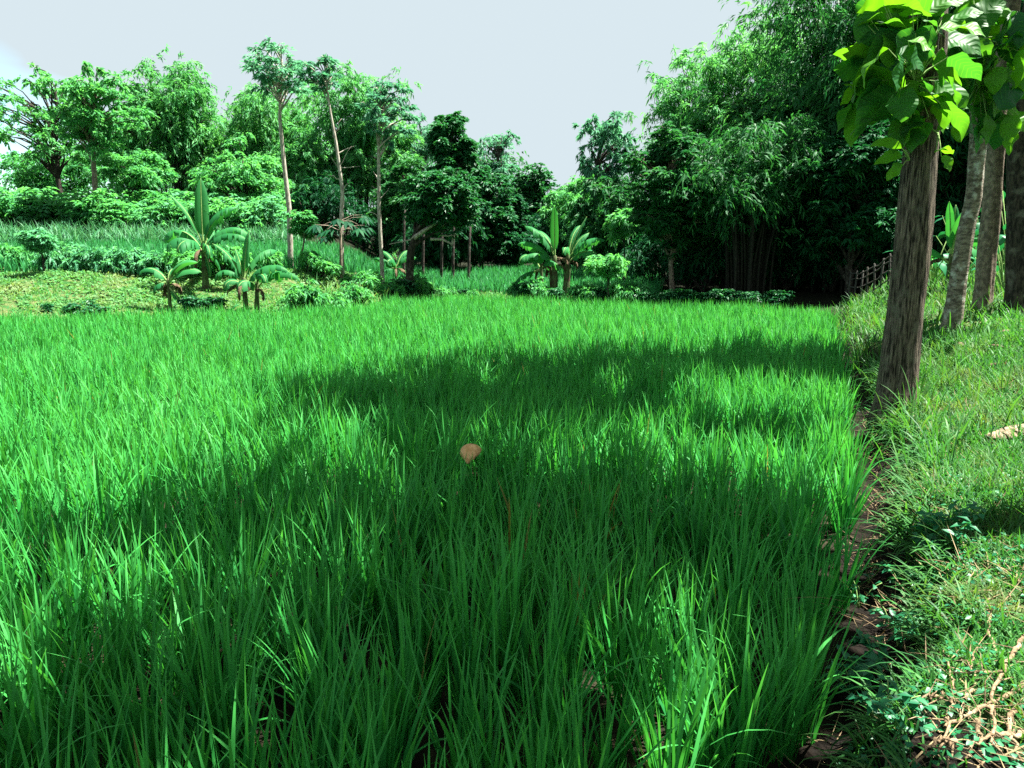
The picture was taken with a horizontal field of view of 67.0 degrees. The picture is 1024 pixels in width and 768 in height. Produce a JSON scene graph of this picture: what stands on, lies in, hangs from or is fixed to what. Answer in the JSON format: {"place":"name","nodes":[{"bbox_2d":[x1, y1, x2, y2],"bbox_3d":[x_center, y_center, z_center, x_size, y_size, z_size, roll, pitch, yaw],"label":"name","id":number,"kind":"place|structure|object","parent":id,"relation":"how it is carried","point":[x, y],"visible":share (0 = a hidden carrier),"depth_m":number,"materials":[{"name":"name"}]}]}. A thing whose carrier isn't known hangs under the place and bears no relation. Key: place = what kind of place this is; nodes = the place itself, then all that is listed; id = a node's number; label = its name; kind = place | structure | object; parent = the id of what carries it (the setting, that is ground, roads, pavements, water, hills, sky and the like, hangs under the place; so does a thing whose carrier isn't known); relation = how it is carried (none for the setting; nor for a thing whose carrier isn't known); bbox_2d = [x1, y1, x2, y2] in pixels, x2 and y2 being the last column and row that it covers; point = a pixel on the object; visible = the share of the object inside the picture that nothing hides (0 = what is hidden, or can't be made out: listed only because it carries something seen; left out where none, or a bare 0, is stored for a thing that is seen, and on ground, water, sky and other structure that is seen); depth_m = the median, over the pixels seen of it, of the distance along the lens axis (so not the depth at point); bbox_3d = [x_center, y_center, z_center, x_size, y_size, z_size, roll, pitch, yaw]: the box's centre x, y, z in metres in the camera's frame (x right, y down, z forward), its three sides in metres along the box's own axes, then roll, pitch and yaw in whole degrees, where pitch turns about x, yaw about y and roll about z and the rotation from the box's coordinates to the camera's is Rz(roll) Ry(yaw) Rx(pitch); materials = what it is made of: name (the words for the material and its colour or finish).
{"place":"outdoors","nodes":[
{"label":"outdoors","id":0,"kind":"place"},
{"bbox_2d":[0,0,846,206],"label":"sky","id":1,"kind":"structure","parent":0,"point":[533,69],"materials":[{"name":"white"}]},
{"bbox_2d":[0,226,1023,767],"bbox_3d":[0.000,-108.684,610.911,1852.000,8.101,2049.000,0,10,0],"label":"ground","id":2,"kind":"structure","parent":0,"point":[816,298],"depth_m":4.20,"materials":[{"name":"green plant"}]},
{"bbox_2d":[0,242,34,268],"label":"terrace bush","id":3,"kind":"object","parent":2,"relation":"on","point":[11,250],"visible":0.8,"depth_m":24.18,"materials":[{"name":"green plant"}]},
{"bbox_2d":[0,186,60,229],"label":"cassava shrub","id":4,"kind":"object","parent":2,"relation":"on","point":[7,215],"visible":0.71,"depth_m":35.18,"materials":[{"name":"green plant"}]},
{"bbox_2d":[8,195,61,228],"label":"cassava shrub","id":5,"kind":"object","parent":2,"relation":"on","point":[28,214],"visible":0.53,"depth_m":35.38,"materials":[{"name":"green plant"}]},
{"bbox_2d":[14,227,57,272],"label":"sapling","id":6,"kind":"object","parent":2,"relation":"on","point":[41,241],"visible":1,"depth_m":22.70,"materials":[{"name":"green plant"}]},
{"bbox_2d":[0,62,87,227],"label":"spreading tree","id":7,"kind":"object","parent":2,"relation":"on","point":[45,131],"visible":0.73,"depth_m":39.78,"materials":[{"name":"green plant"}]},
{"bbox_2d":[27,251,65,270],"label":"weed shrub","id":8,"kind":"object","parent":2,"relation":"on","point":[46,258],"visible":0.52,"depth_m":23.71,"materials":[{"name":"green plant"}]},
{"bbox_2d":[30,197,73,229],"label":"cassava shrub","id":9,"kind":"object","parent":2,"relation":"on","point":[48,220],"visible":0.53,"depth_m":35.67,"materials":[{"name":"green plant"}]},
{"bbox_2d":[0,141,107,197],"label":"tree","id":10,"kind":"object","parent":2,"relation":"on","point":[30,175],"visible":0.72,"depth_m":43.71,"materials":[{"name":"green plant"}]},
{"bbox_2d":[59,245,96,271],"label":"weed shrub","id":11,"kind":"object","parent":2,"relation":"on","point":[77,264],"visible":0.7,"depth_m":23.57,"materials":[{"name":"green plant"}]},
{"bbox_2d":[46,189,110,230],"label":"cassava shrub","id":12,"kind":"object","parent":2,"relation":"on","point":[70,203],"visible":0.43,"depth_m":35.21,"materials":[{"name":"green plant"}]},
{"bbox_2d":[48,60,154,229],"bbox_3d":[-18.989,-10.723,35.877,3.920,7.867,4.140,7,12,34],"label":"slender tree","id":13,"kind":"object","parent":2,"relation":"on","point":[84,112],"visible":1,"depth_m":34.97,"materials":[{"name":"green plant"}]},
{"bbox_2d":[64,188,138,229],"bbox_3d":[-18.748,-7.901,35.790,2.682,2.293,3.234,1,10,4],"label":"cassava shrub","id":14,"kind":"object","parent":2,"relation":"on","point":[92,203],"visible":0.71,"depth_m":34.96,"materials":[{"name":"green plant"}]},
{"bbox_2d":[90,244,132,273],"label":"weed shrub","id":15,"kind":"object","parent":2,"relation":"on","point":[122,265],"visible":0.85,"depth_m":23.55,"materials":[{"name":"green plant"}]},
{"bbox_2d":[94,201,146,229],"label":"cassava shrub","id":16,"kind":"object","parent":2,"relation":"on","point":[126,216],"visible":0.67,"depth_m":34.93,"materials":[{"name":"green plant"}]},
{"bbox_2d":[104,247,159,276],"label":"weed shrub","id":17,"kind":"object","parent":2,"relation":"on","point":[138,254],"visible":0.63,"depth_m":23.58,"materials":[{"name":"green plant"}]},
{"bbox_2d":[90,148,179,226],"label":"bright tree","id":18,"kind":"object","parent":2,"relation":"on","point":[142,170],"visible":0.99,"depth_m":37.58,"materials":[{"name":"green plant"}]},
{"bbox_2d":[87,80,183,198],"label":"leafy tree","id":19,"kind":"object","parent":2,"relation":"on","point":[131,141],"visible":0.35,"depth_m":42.52,"materials":[{"name":"green plant"}]},
{"bbox_2d":[0,218,307,244],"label":"reed grass","id":20,"kind":"structure","parent":2,"relation":"on","point":[69,232],"depth_m":33.66,"materials":[{"name":"green plant"}]},
{"bbox_2d":[130,201,179,232],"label":"cassava shrub","id":21,"kind":"object","parent":2,"relation":"on","point":[141,216],"visible":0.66,"depth_m":35.20,"materials":[{"name":"green plant"}]},
{"bbox_2d":[139,200,192,230],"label":"cassava shrub","id":22,"kind":"object","parent":2,"relation":"on","point":[161,211],"visible":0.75,"depth_m":35.31,"materials":[{"name":"green plant"}]},
{"bbox_2d":[139,260,201,309],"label":"banana plant","id":23,"kind":"object","parent":2,"relation":"on","point":[171,273],"visible":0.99,"depth_m":21.01,"materials":[{"name":"green plant"}]},
{"bbox_2d":[107,44,234,197],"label":"bamboo grove","id":24,"kind":"object","parent":2,"relation":"on","point":[185,99],"visible":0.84,"depth_m":43.17,"materials":[{"name":"plant"}]},
{"bbox_2d":[159,117,241,198],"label":"pale tree","id":25,"kind":"object","parent":2,"relation":"on","point":[213,152],"visible":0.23,"depth_m":44.29,"materials":[{"name":"green plant"}]},
{"bbox_2d":[164,178,250,289],"bbox_3d":[-8.940,-4.371,22.722,2.280,3.281,1.774,-5,11,-26],"label":"banana plant","id":26,"kind":"object","parent":2,"relation":"on","point":[202,224],"visible":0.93,"depth_m":22.54,"materials":[{"name":"green plant"}]},
{"bbox_2d":[208,243,250,273],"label":"terrace bush","id":27,"kind":"object","parent":2,"relation":"on","point":[218,256],"visible":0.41,"depth_m":23.54,"materials":[{"name":"green plant"}]},
{"bbox_2d":[183,132,294,209],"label":"tiered tree","id":28,"kind":"object","parent":2,"relation":"on","point":[252,176],"visible":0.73,"depth_m":37.83,"materials":[{"name":"green plant"}]},
{"bbox_2d":[222,203,272,231],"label":"cassava shrub","id":29,"kind":"object","parent":2,"relation":"on","point":[257,213],"visible":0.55,"depth_m":35.27,"materials":[{"name":"green plant"}]},
{"bbox_2d":[213,230,299,312],"bbox_3d":[-7.003,-3.007,21.284,2.379,2.397,1.291,0,10,0],"label":"banana plant","id":30,"kind":"object","parent":2,"relation":"on","point":[261,275],"visible":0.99,"depth_m":21.16,"materials":[{"name":"green plant"}]},
{"bbox_2d":[230,193,286,229],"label":"cassava shrub","id":31,"kind":"object","parent":2,"relation":"on","point":[268,212],"visible":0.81,"depth_m":35.61,"materials":[{"name":"green plant"}]},
{"bbox_2d":[198,81,324,228],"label":"bamboo grove","id":32,"kind":"object","parent":2,"relation":"on","point":[255,111],"visible":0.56,"depth_m":44.82,"materials":[{"name":"plant"}]},
{"bbox_2d":[0,267,527,321],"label":"slope grass","id":33,"kind":"structure","parent":2,"relation":"on","point":[57,273],"depth_m":22.33,"materials":[{"name":"green plant"}]},
{"bbox_2d":[239,36,316,261],"bbox_3d":[-7.861,-7.686,26.066,2.458,7.682,3.243,0,10,0],"label":"slender tree","id":34,"kind":"object","parent":2,"relation":"on","point":[278,77],"visible":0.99,"depth_m":25.42,"materials":[{"name":"green plant"}]},
{"bbox_2d":[252,104,332,208],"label":"leafy tree","id":35,"kind":"object","parent":2,"relation":"on","point":[296,118],"visible":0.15,"depth_m":46.12,"materials":[{"name":"green plant"}]},
{"bbox_2d":[283,210,321,262],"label":"sapling","id":36,"kind":"object","parent":2,"relation":"on","point":[300,223],"visible":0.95,"depth_m":25.59,"materials":[{"name":"green plant"}]},
{"bbox_2d":[284,278,330,305],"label":"edge bush","id":37,"kind":"object","parent":2,"relation":"on","point":[312,294],"visible":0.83,"depth_m":22.07,"materials":[{"name":"green plant"}]},
{"bbox_2d":[267,127,354,230],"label":"shady tree","id":38,"kind":"object","parent":2,"relation":"on","point":[303,152],"visible":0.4,"depth_m":42.52,"materials":[{"name":"green plant"}]},
{"bbox_2d":[296,249,326,274],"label":"terrace bush","id":39,"kind":"object","parent":2,"relation":"on","point":[308,259],"visible":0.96,"depth_m":24.89,"materials":[{"name":"green plant"}]},
{"bbox_2d":[290,170,349,233],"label":"understory shrub","id":40,"kind":"object","parent":2,"relation":"on","point":[316,200],"visible":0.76,"depth_m":40.59,"materials":[{"name":"green plant"}]},
{"bbox_2d":[291,54,359,276],"bbox_3d":[-6.006,-6.873,25.119,1.964,7.313,1.612,0,10,0],"label":"slender tree","id":41,"kind":"object","parent":2,"relation":"on","point":[323,81],"visible":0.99,"depth_m":24.75,"materials":[{"name":"green plant"}]},
{"bbox_2d":[310,258,343,277],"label":"terrace bush","id":42,"kind":"object","parent":2,"relation":"on","point":[328,267],"visible":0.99,"depth_m":24.93,"materials":[{"name":"green plant"}]},
{"bbox_2d":[0,236,667,299],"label":"terrace rice","id":43,"kind":"object","parent":2,"relation":"on","point":[499,279],"visible":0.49,"depth_m":30.48,"materials":[{"name":"green plant"}]},
{"bbox_2d":[303,215,375,282],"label":"papaya tree","id":44,"kind":"object","parent":2,"relation":"on","point":[333,227],"visible":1,"depth_m":24.90,"materials":[{"name":"green plant"}]},
{"bbox_2d":[319,178,368,235],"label":"understory shrub","id":45,"kind":"object","parent":2,"relation":"on","point":[333,208],"visible":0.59,"depth_m":40.37,"materials":[{"name":"green plant"}]},
{"bbox_2d":[283,60,421,242],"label":"tree","id":46,"kind":"object","parent":2,"relation":"on","point":[348,133],"visible":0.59,"depth_m":42.96,"materials":[{"name":"plant"}]},
{"bbox_2d":[336,198,383,248],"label":"understory shrub","id":47,"kind":"object","parent":2,"relation":"on","point":[374,221],"visible":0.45,"depth_m":40.70,"materials":[{"name":"green plant"}]},
{"bbox_2d":[0,108,729,231],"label":"distant woods","id":48,"kind":"object","parent":2,"relation":"on","point":[514,161],"visible":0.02,"depth_m":59.04,"materials":[{"name":"green plant"}]},
{"bbox_2d":[295,277,438,309],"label":"rank grass","id":49,"kind":"structure","parent":2,"relation":"on","point":[376,295],"depth_m":24.22,"materials":[{"name":"green plant"}]},
{"bbox_2d":[350,269,386,294],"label":"terrace bush","id":50,"kind":"object","parent":2,"relation":"on","point":[373,279],"visible":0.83,"depth_m":25.39,"materials":[{"name":"green plant"}]},
{"bbox_2d":[347,114,427,259],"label":"leafy tree","id":51,"kind":"object","parent":2,"relation":"on","point":[399,153],"visible":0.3,"depth_m":42.98,"materials":[{"name":"green plant"}]},
{"bbox_2d":[355,79,420,283],"bbox_3d":[-4.153,-6.530,26.318,2.102,7.080,2.215,-5,11,-27],"label":"slender tree","id":52,"kind":"object","parent":2,"relation":"on","point":[375,112],"visible":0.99,"depth_m":25.74,"materials":[{"name":"green plant"}]},
{"bbox_2d":[366,155,426,256],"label":"tiered tree","id":53,"kind":"object","parent":2,"relation":"on","point":[395,193],"visible":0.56,"depth_m":39.41,"materials":[{"name":"green plant"}]},
{"bbox_2d":[399,113,434,175],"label":"pale tree","id":54,"kind":"object","parent":2,"relation":"on","point":[424,151],"visible":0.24,"depth_m":51.91,"materials":[{"name":"green plant"}]},
{"bbox_2d":[389,166,481,299],"bbox_3d":[-2.307,-5.092,26.540,2.888,4.650,3.089,6,11,30],"label":"jackfruit tree","id":55,"kind":"object","parent":2,"relation":"on","point":[440,201],"visible":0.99,"depth_m":25.93,"materials":[{"name":"green plant"}]},
{"bbox_2d":[388,209,493,271],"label":"shady tree","id":56,"kind":"object","parent":2,"relation":"on","point":[432,254],"visible":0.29,"depth_m":36.65,"materials":[{"name":"green plant"}]},
{"bbox_2d":[424,110,480,175],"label":"dark tree","id":57,"kind":"object","parent":2,"relation":"on","point":[446,147],"visible":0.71,"depth_m":41.80,"materials":[{"name":"green plant"}]},
{"bbox_2d":[0,290,910,767],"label":"rice","id":58,"kind":"object","parent":2,"relation":"on","point":[584,396],"visible":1,"depth_m":4.68,"materials":[{"name":"green plant"}]},
{"bbox_2d":[458,164,518,266],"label":"jackfruit tree","id":59,"kind":"object","parent":2,"relation":"on","point":[489,183],"visible":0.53,"depth_m":37.42,"materials":[{"name":"green plant"}]},
{"bbox_2d":[473,129,521,197],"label":"airy tree","id":60,"kind":"object","parent":2,"relation":"on","point":[503,142],"visible":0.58,"depth_m":47.89,"materials":[{"name":"green plant"}]},
{"bbox_2d":[481,193,541,267],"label":"round tree","id":61,"kind":"object","parent":2,"relation":"on","point":[516,233],"visible":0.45,"depth_m":38.58,"materials":[{"name":"green plant"}]},
{"bbox_2d":[509,162,563,261],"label":"round tree","id":62,"kind":"object","parent":2,"relation":"on","point":[531,190],"visible":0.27,"depth_m":45.05,"materials":[{"name":"green plant"}]},
{"bbox_2d":[515,207,603,292],"bbox_3d":[1.654,-4.520,26.986,3.128,3.258,1.414,1,10,8],"label":"banana plant","id":63,"kind":"object","parent":2,"relation":"on","point":[550,266],"visible":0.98,"depth_m":26.94,"materials":[{"name":"green plant"}]},
{"bbox_2d":[536,175,592,267],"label":"leafy tree","id":64,"kind":"object","parent":2,"relation":"on","point":[565,199],"visible":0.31,"depth_m":40.37,"materials":[{"name":"green plant"}]},
{"bbox_2d":[560,174,643,273],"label":"drooping tree","id":65,"kind":"object","parent":2,"relation":"on","point":[594,211],"visible":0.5,"depth_m":31.59,"materials":[{"name":"green plant"}]},
{"bbox_2d":[571,110,637,203],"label":"airy tree","id":66,"kind":"object","parent":2,"relation":"on","point":[609,130],"visible":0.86,"depth_m":34.28,"materials":[{"name":"green plant"}]},
{"bbox_2d":[580,253,630,299],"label":"feathery sapling","id":67,"kind":"object","parent":2,"relation":"on","point":[610,265],"visible":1,"depth_m":24.25,"materials":[{"name":"green plant"}]},
{"bbox_2d":[602,207,636,283],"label":"feathery sapling","id":68,"kind":"object","parent":2,"relation":"on","point":[615,223],"visible":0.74,"depth_m":28.25,"materials":[{"name":"green plant"}]},
{"bbox_2d":[615,277,652,303],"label":"edge bush","id":69,"kind":"object","parent":2,"relation":"on","point":[632,287],"visible":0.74,"depth_m":25.02,"materials":[{"name":"green plant"}]},
{"bbox_2d":[619,224,670,281],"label":"understory shrub","id":70,"kind":"object","parent":2,"relation":"on","point":[638,260],"visible":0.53,"depth_m":29.32,"materials":[{"name":"green plant"}]},
{"bbox_2d":[616,120,719,290],"bbox_3d":[5.244,-5.895,26.344,3.598,5.958,3.723,0,10,0],"label":"mango tree","id":71,"kind":"object","parent":2,"relation":"on","point":[656,215],"visible":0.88,"depth_m":25.64,"materials":[{"name":"green plant"}]},
{"bbox_2d":[623,39,750,161],"bbox_3d":[7.630,-9.720,34.052,5.500,10.168,5.645,-8,13,-39],"label":"bamboo grove","id":72,"kind":"object","parent":2,"relation":"on","point":[670,110],"visible":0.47,"depth_m":32.35,"materials":[{"name":"plant"}]},
{"bbox_2d":[659,240,729,288],"bbox_3d":[6.540,-4.648,28.486,2.329,2.506,2.352,-7,12,-33],"label":"understory shrub","id":73,"kind":"object","parent":2,"relation":"on","point":[686,252],"visible":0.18,"depth_m":28.24,"materials":[{"name":"green plant"}]},
{"bbox_2d":[671,1,846,151],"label":"bamboo grove","id":74,"kind":"object","parent":2,"relation":"on","point":[750,62],"visible":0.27,"depth_m":32.12,"materials":[{"name":"plant"}]},
{"bbox_2d":[658,110,864,298],"bbox_3d":[8.042,-5.865,25.603,6.609,6.266,6.892,0,10,0],"label":"bamboo grove","id":75,"kind":"object","parent":2,"relation":"on","point":[750,193],"visible":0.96,"depth_m":24.55,"materials":[{"name":"plant"}]},
{"bbox_2d":[718,83,824,289],"bbox_3d":[9.588,-7.072,28.240,3.942,7.409,3.787,-7,12,-35],"label":"bushy tree","id":76,"kind":"object","parent":2,"relation":"on","point":[740,106],"visible":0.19,"depth_m":27.42,"materials":[{"name":"green plant"}]},
{"bbox_2d":[758,290,794,307],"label":"edge bush","id":77,"kind":"object","parent":2,"relation":"on","point":[780,297],"visible":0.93,"depth_m":23.08,"materials":[{"name":"green plant"}]},
{"bbox_2d":[679,0,901,292],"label":"bamboo grove","id":78,"kind":"object","parent":2,"relation":"on","point":[820,81],"visible":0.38,"depth_m":26.04,"materials":[{"name":"plant"}]},
{"bbox_2d":[790,118,902,298],"bbox_3d":[10.816,-5.455,24.493,4.192,5.691,4.353,0,10,0],"label":"shady tree","id":79,"kind":"object","parent":2,"relation":"on","point":[856,216],"visible":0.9,"depth_m":23.70,"materials":[{"name":"green plant"}]},
{"bbox_2d":[820,652,883,694],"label":"herb","id":80,"kind":"object","parent":2,"relation":"on","point":[873,656],"visible":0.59,"depth_m":3.45,"materials":[{"name":"green plant"}]},
{"bbox_2d":[824,644,884,687],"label":"herb","id":81,"kind":"object","parent":2,"relation":"on","point":[858,668],"visible":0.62,"depth_m":3.53,"materials":[{"name":"green plant"}]},
{"bbox_2d":[846,628,889,671],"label":"herb","id":82,"kind":"object","parent":2,"relation":"on","point":[863,639],"visible":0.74,"depth_m":3.67,"materials":[{"name":"green plant"}]},
{"bbox_2d":[847,253,891,303],"bbox_3d":[10.173,-2.894,21.708,0.126,1.728,3.490,0,10,2],"label":"bamboo fence","id":83,"kind":"object","parent":2,"relation":"on","point":[883,263],"visible":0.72,"depth_m":21.98,"materials":[{"name":"wood"}]},
{"bbox_2d":[846,675,934,723],"bbox_3d":[1.368,1.173,2.800,0.262,0.141,0.229,-5,11,-28],"label":"herb","id":84,"kind":"object","parent":2,"relation":"on","point":[877,707],"visible":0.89,"depth_m":2.80,"materials":[{"name":"green plant"}]},
{"bbox_2d":[769,359,1023,767],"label":"straw","id":85,"kind":"object","parent":2,"relation":"on","point":[922,751],"visible":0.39,"depth_m":3.98,"materials":[{"name":"beige plant"}]},
{"bbox_2d":[880,608,926,647],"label":"herb","id":86,"kind":"object","parent":2,"relation":"on","point":[900,639],"visible":0.72,"depth_m":3.79,"materials":[{"name":"green plant"}]},
{"bbox_2d":[796,363,1014,767],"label":"lip grass","id":87,"kind":"structure","parent":2,"relation":"on","point":[876,730],"depth_m":3.84,"materials":[{"name":"green plant"}]},
{"bbox_2d":[833,0,984,433],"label":"teak tree","id":88,"kind":"object","parent":2,"relation":"on","point":[899,68],"visible":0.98,"depth_m":7.42,"materials":[{"name":"green plant"}]},
{"bbox_2d":[837,396,1023,767],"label":"ground cover","id":89,"kind":"object","parent":2,"relation":"on","point":[987,750],"visible":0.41,"depth_m":2.89,"materials":[{"name":"green plant"}]},
{"bbox_2d":[890,182,972,268],"bbox_3d":[13.738,-5.051,25.387,2.800,3.012,2.828,1,10,8],"label":"understory shrub","id":90,"kind":"object","parent":2,"relation":"on","point":[937,230],"visible":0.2,"depth_m":24.97,"materials":[{"name":"green plant"}]},
{"bbox_2d":[841,269,1023,767],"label":"turf","id":91,"kind":"structure","parent":2,"relation":"on","point":[991,453],"depth_m":5.25,"materials":[{"name":"green plant"}]},
{"bbox_2d":[915,510,980,544],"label":"herb","id":92,"kind":"object","parent":2,"relation":"on","point":[958,533],"visible":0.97,"depth_m":4.38,"materials":[{"name":"green plant"}]},
{"bbox_2d":[883,0,1023,271],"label":"shady tree","id":93,"kind":"object","parent":2,"relation":"on","point":[955,178],"visible":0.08,"depth_m":25.12,"materials":[{"name":"green plant"}]},
{"bbox_2d":[930,201,977,290],"bbox_3d":[9.095,-2.792,16.080,1.813,1.977,0.868,-2,10,-11],"label":"banana plant","id":94,"kind":"object","parent":2,"relation":"on","point":[952,219],"visible":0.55,"depth_m":16.20,"materials":[{"name":"green plant"}]},
{"bbox_2d":[904,601,1023,767],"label":"root tangle","id":95,"kind":"object","parent":2,"relation":"on","point":[992,734],"visible":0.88,"depth_m":2.77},
{"bbox_2d":[947,499,985,525],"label":"herb","id":96,"kind":"object","parent":2,"relation":"on","point":[964,512],"visible":0.9,"depth_m":4.49,"materials":[{"name":"green plant"}]},
{"bbox_2d":[940,0,1023,331],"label":"teak tree","id":97,"kind":"object","parent":2,"relation":"on","point":[994,92],"visible":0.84,"depth_m":10.26,"materials":[{"name":"green plant"}]},
{"bbox_2d":[969,224,1005,292],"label":"broad leaved plant","id":98,"kind":"object","parent":2,"relation":"on","point":[1000,268],"visible":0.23,"depth_m":15.41,"materials":[{"name":"green plant"}]},
{"bbox_2d":[971,0,1020,312],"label":"teak tree","id":99,"kind":"object","parent":2,"relation":"on","point":[988,242],"visible":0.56,"depth_m":12.65,"materials":[{"name":"grey plant"}]},
{"bbox_2d":[1002,2,1023,316],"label":"teak tree","id":100,"kind":"object","parent":2,"relation":"on","point":[1014,265],"visible":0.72,"depth_m":12.17,"materials":[{"name":"brown plant"}]},
{"bbox_2d":[832,264,1023,751],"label":"tall bank grass","id":101,"kind":"structure","parent":0,"point":[857,354],"depth_m":8.38,"materials":[{"name":"green plant"}]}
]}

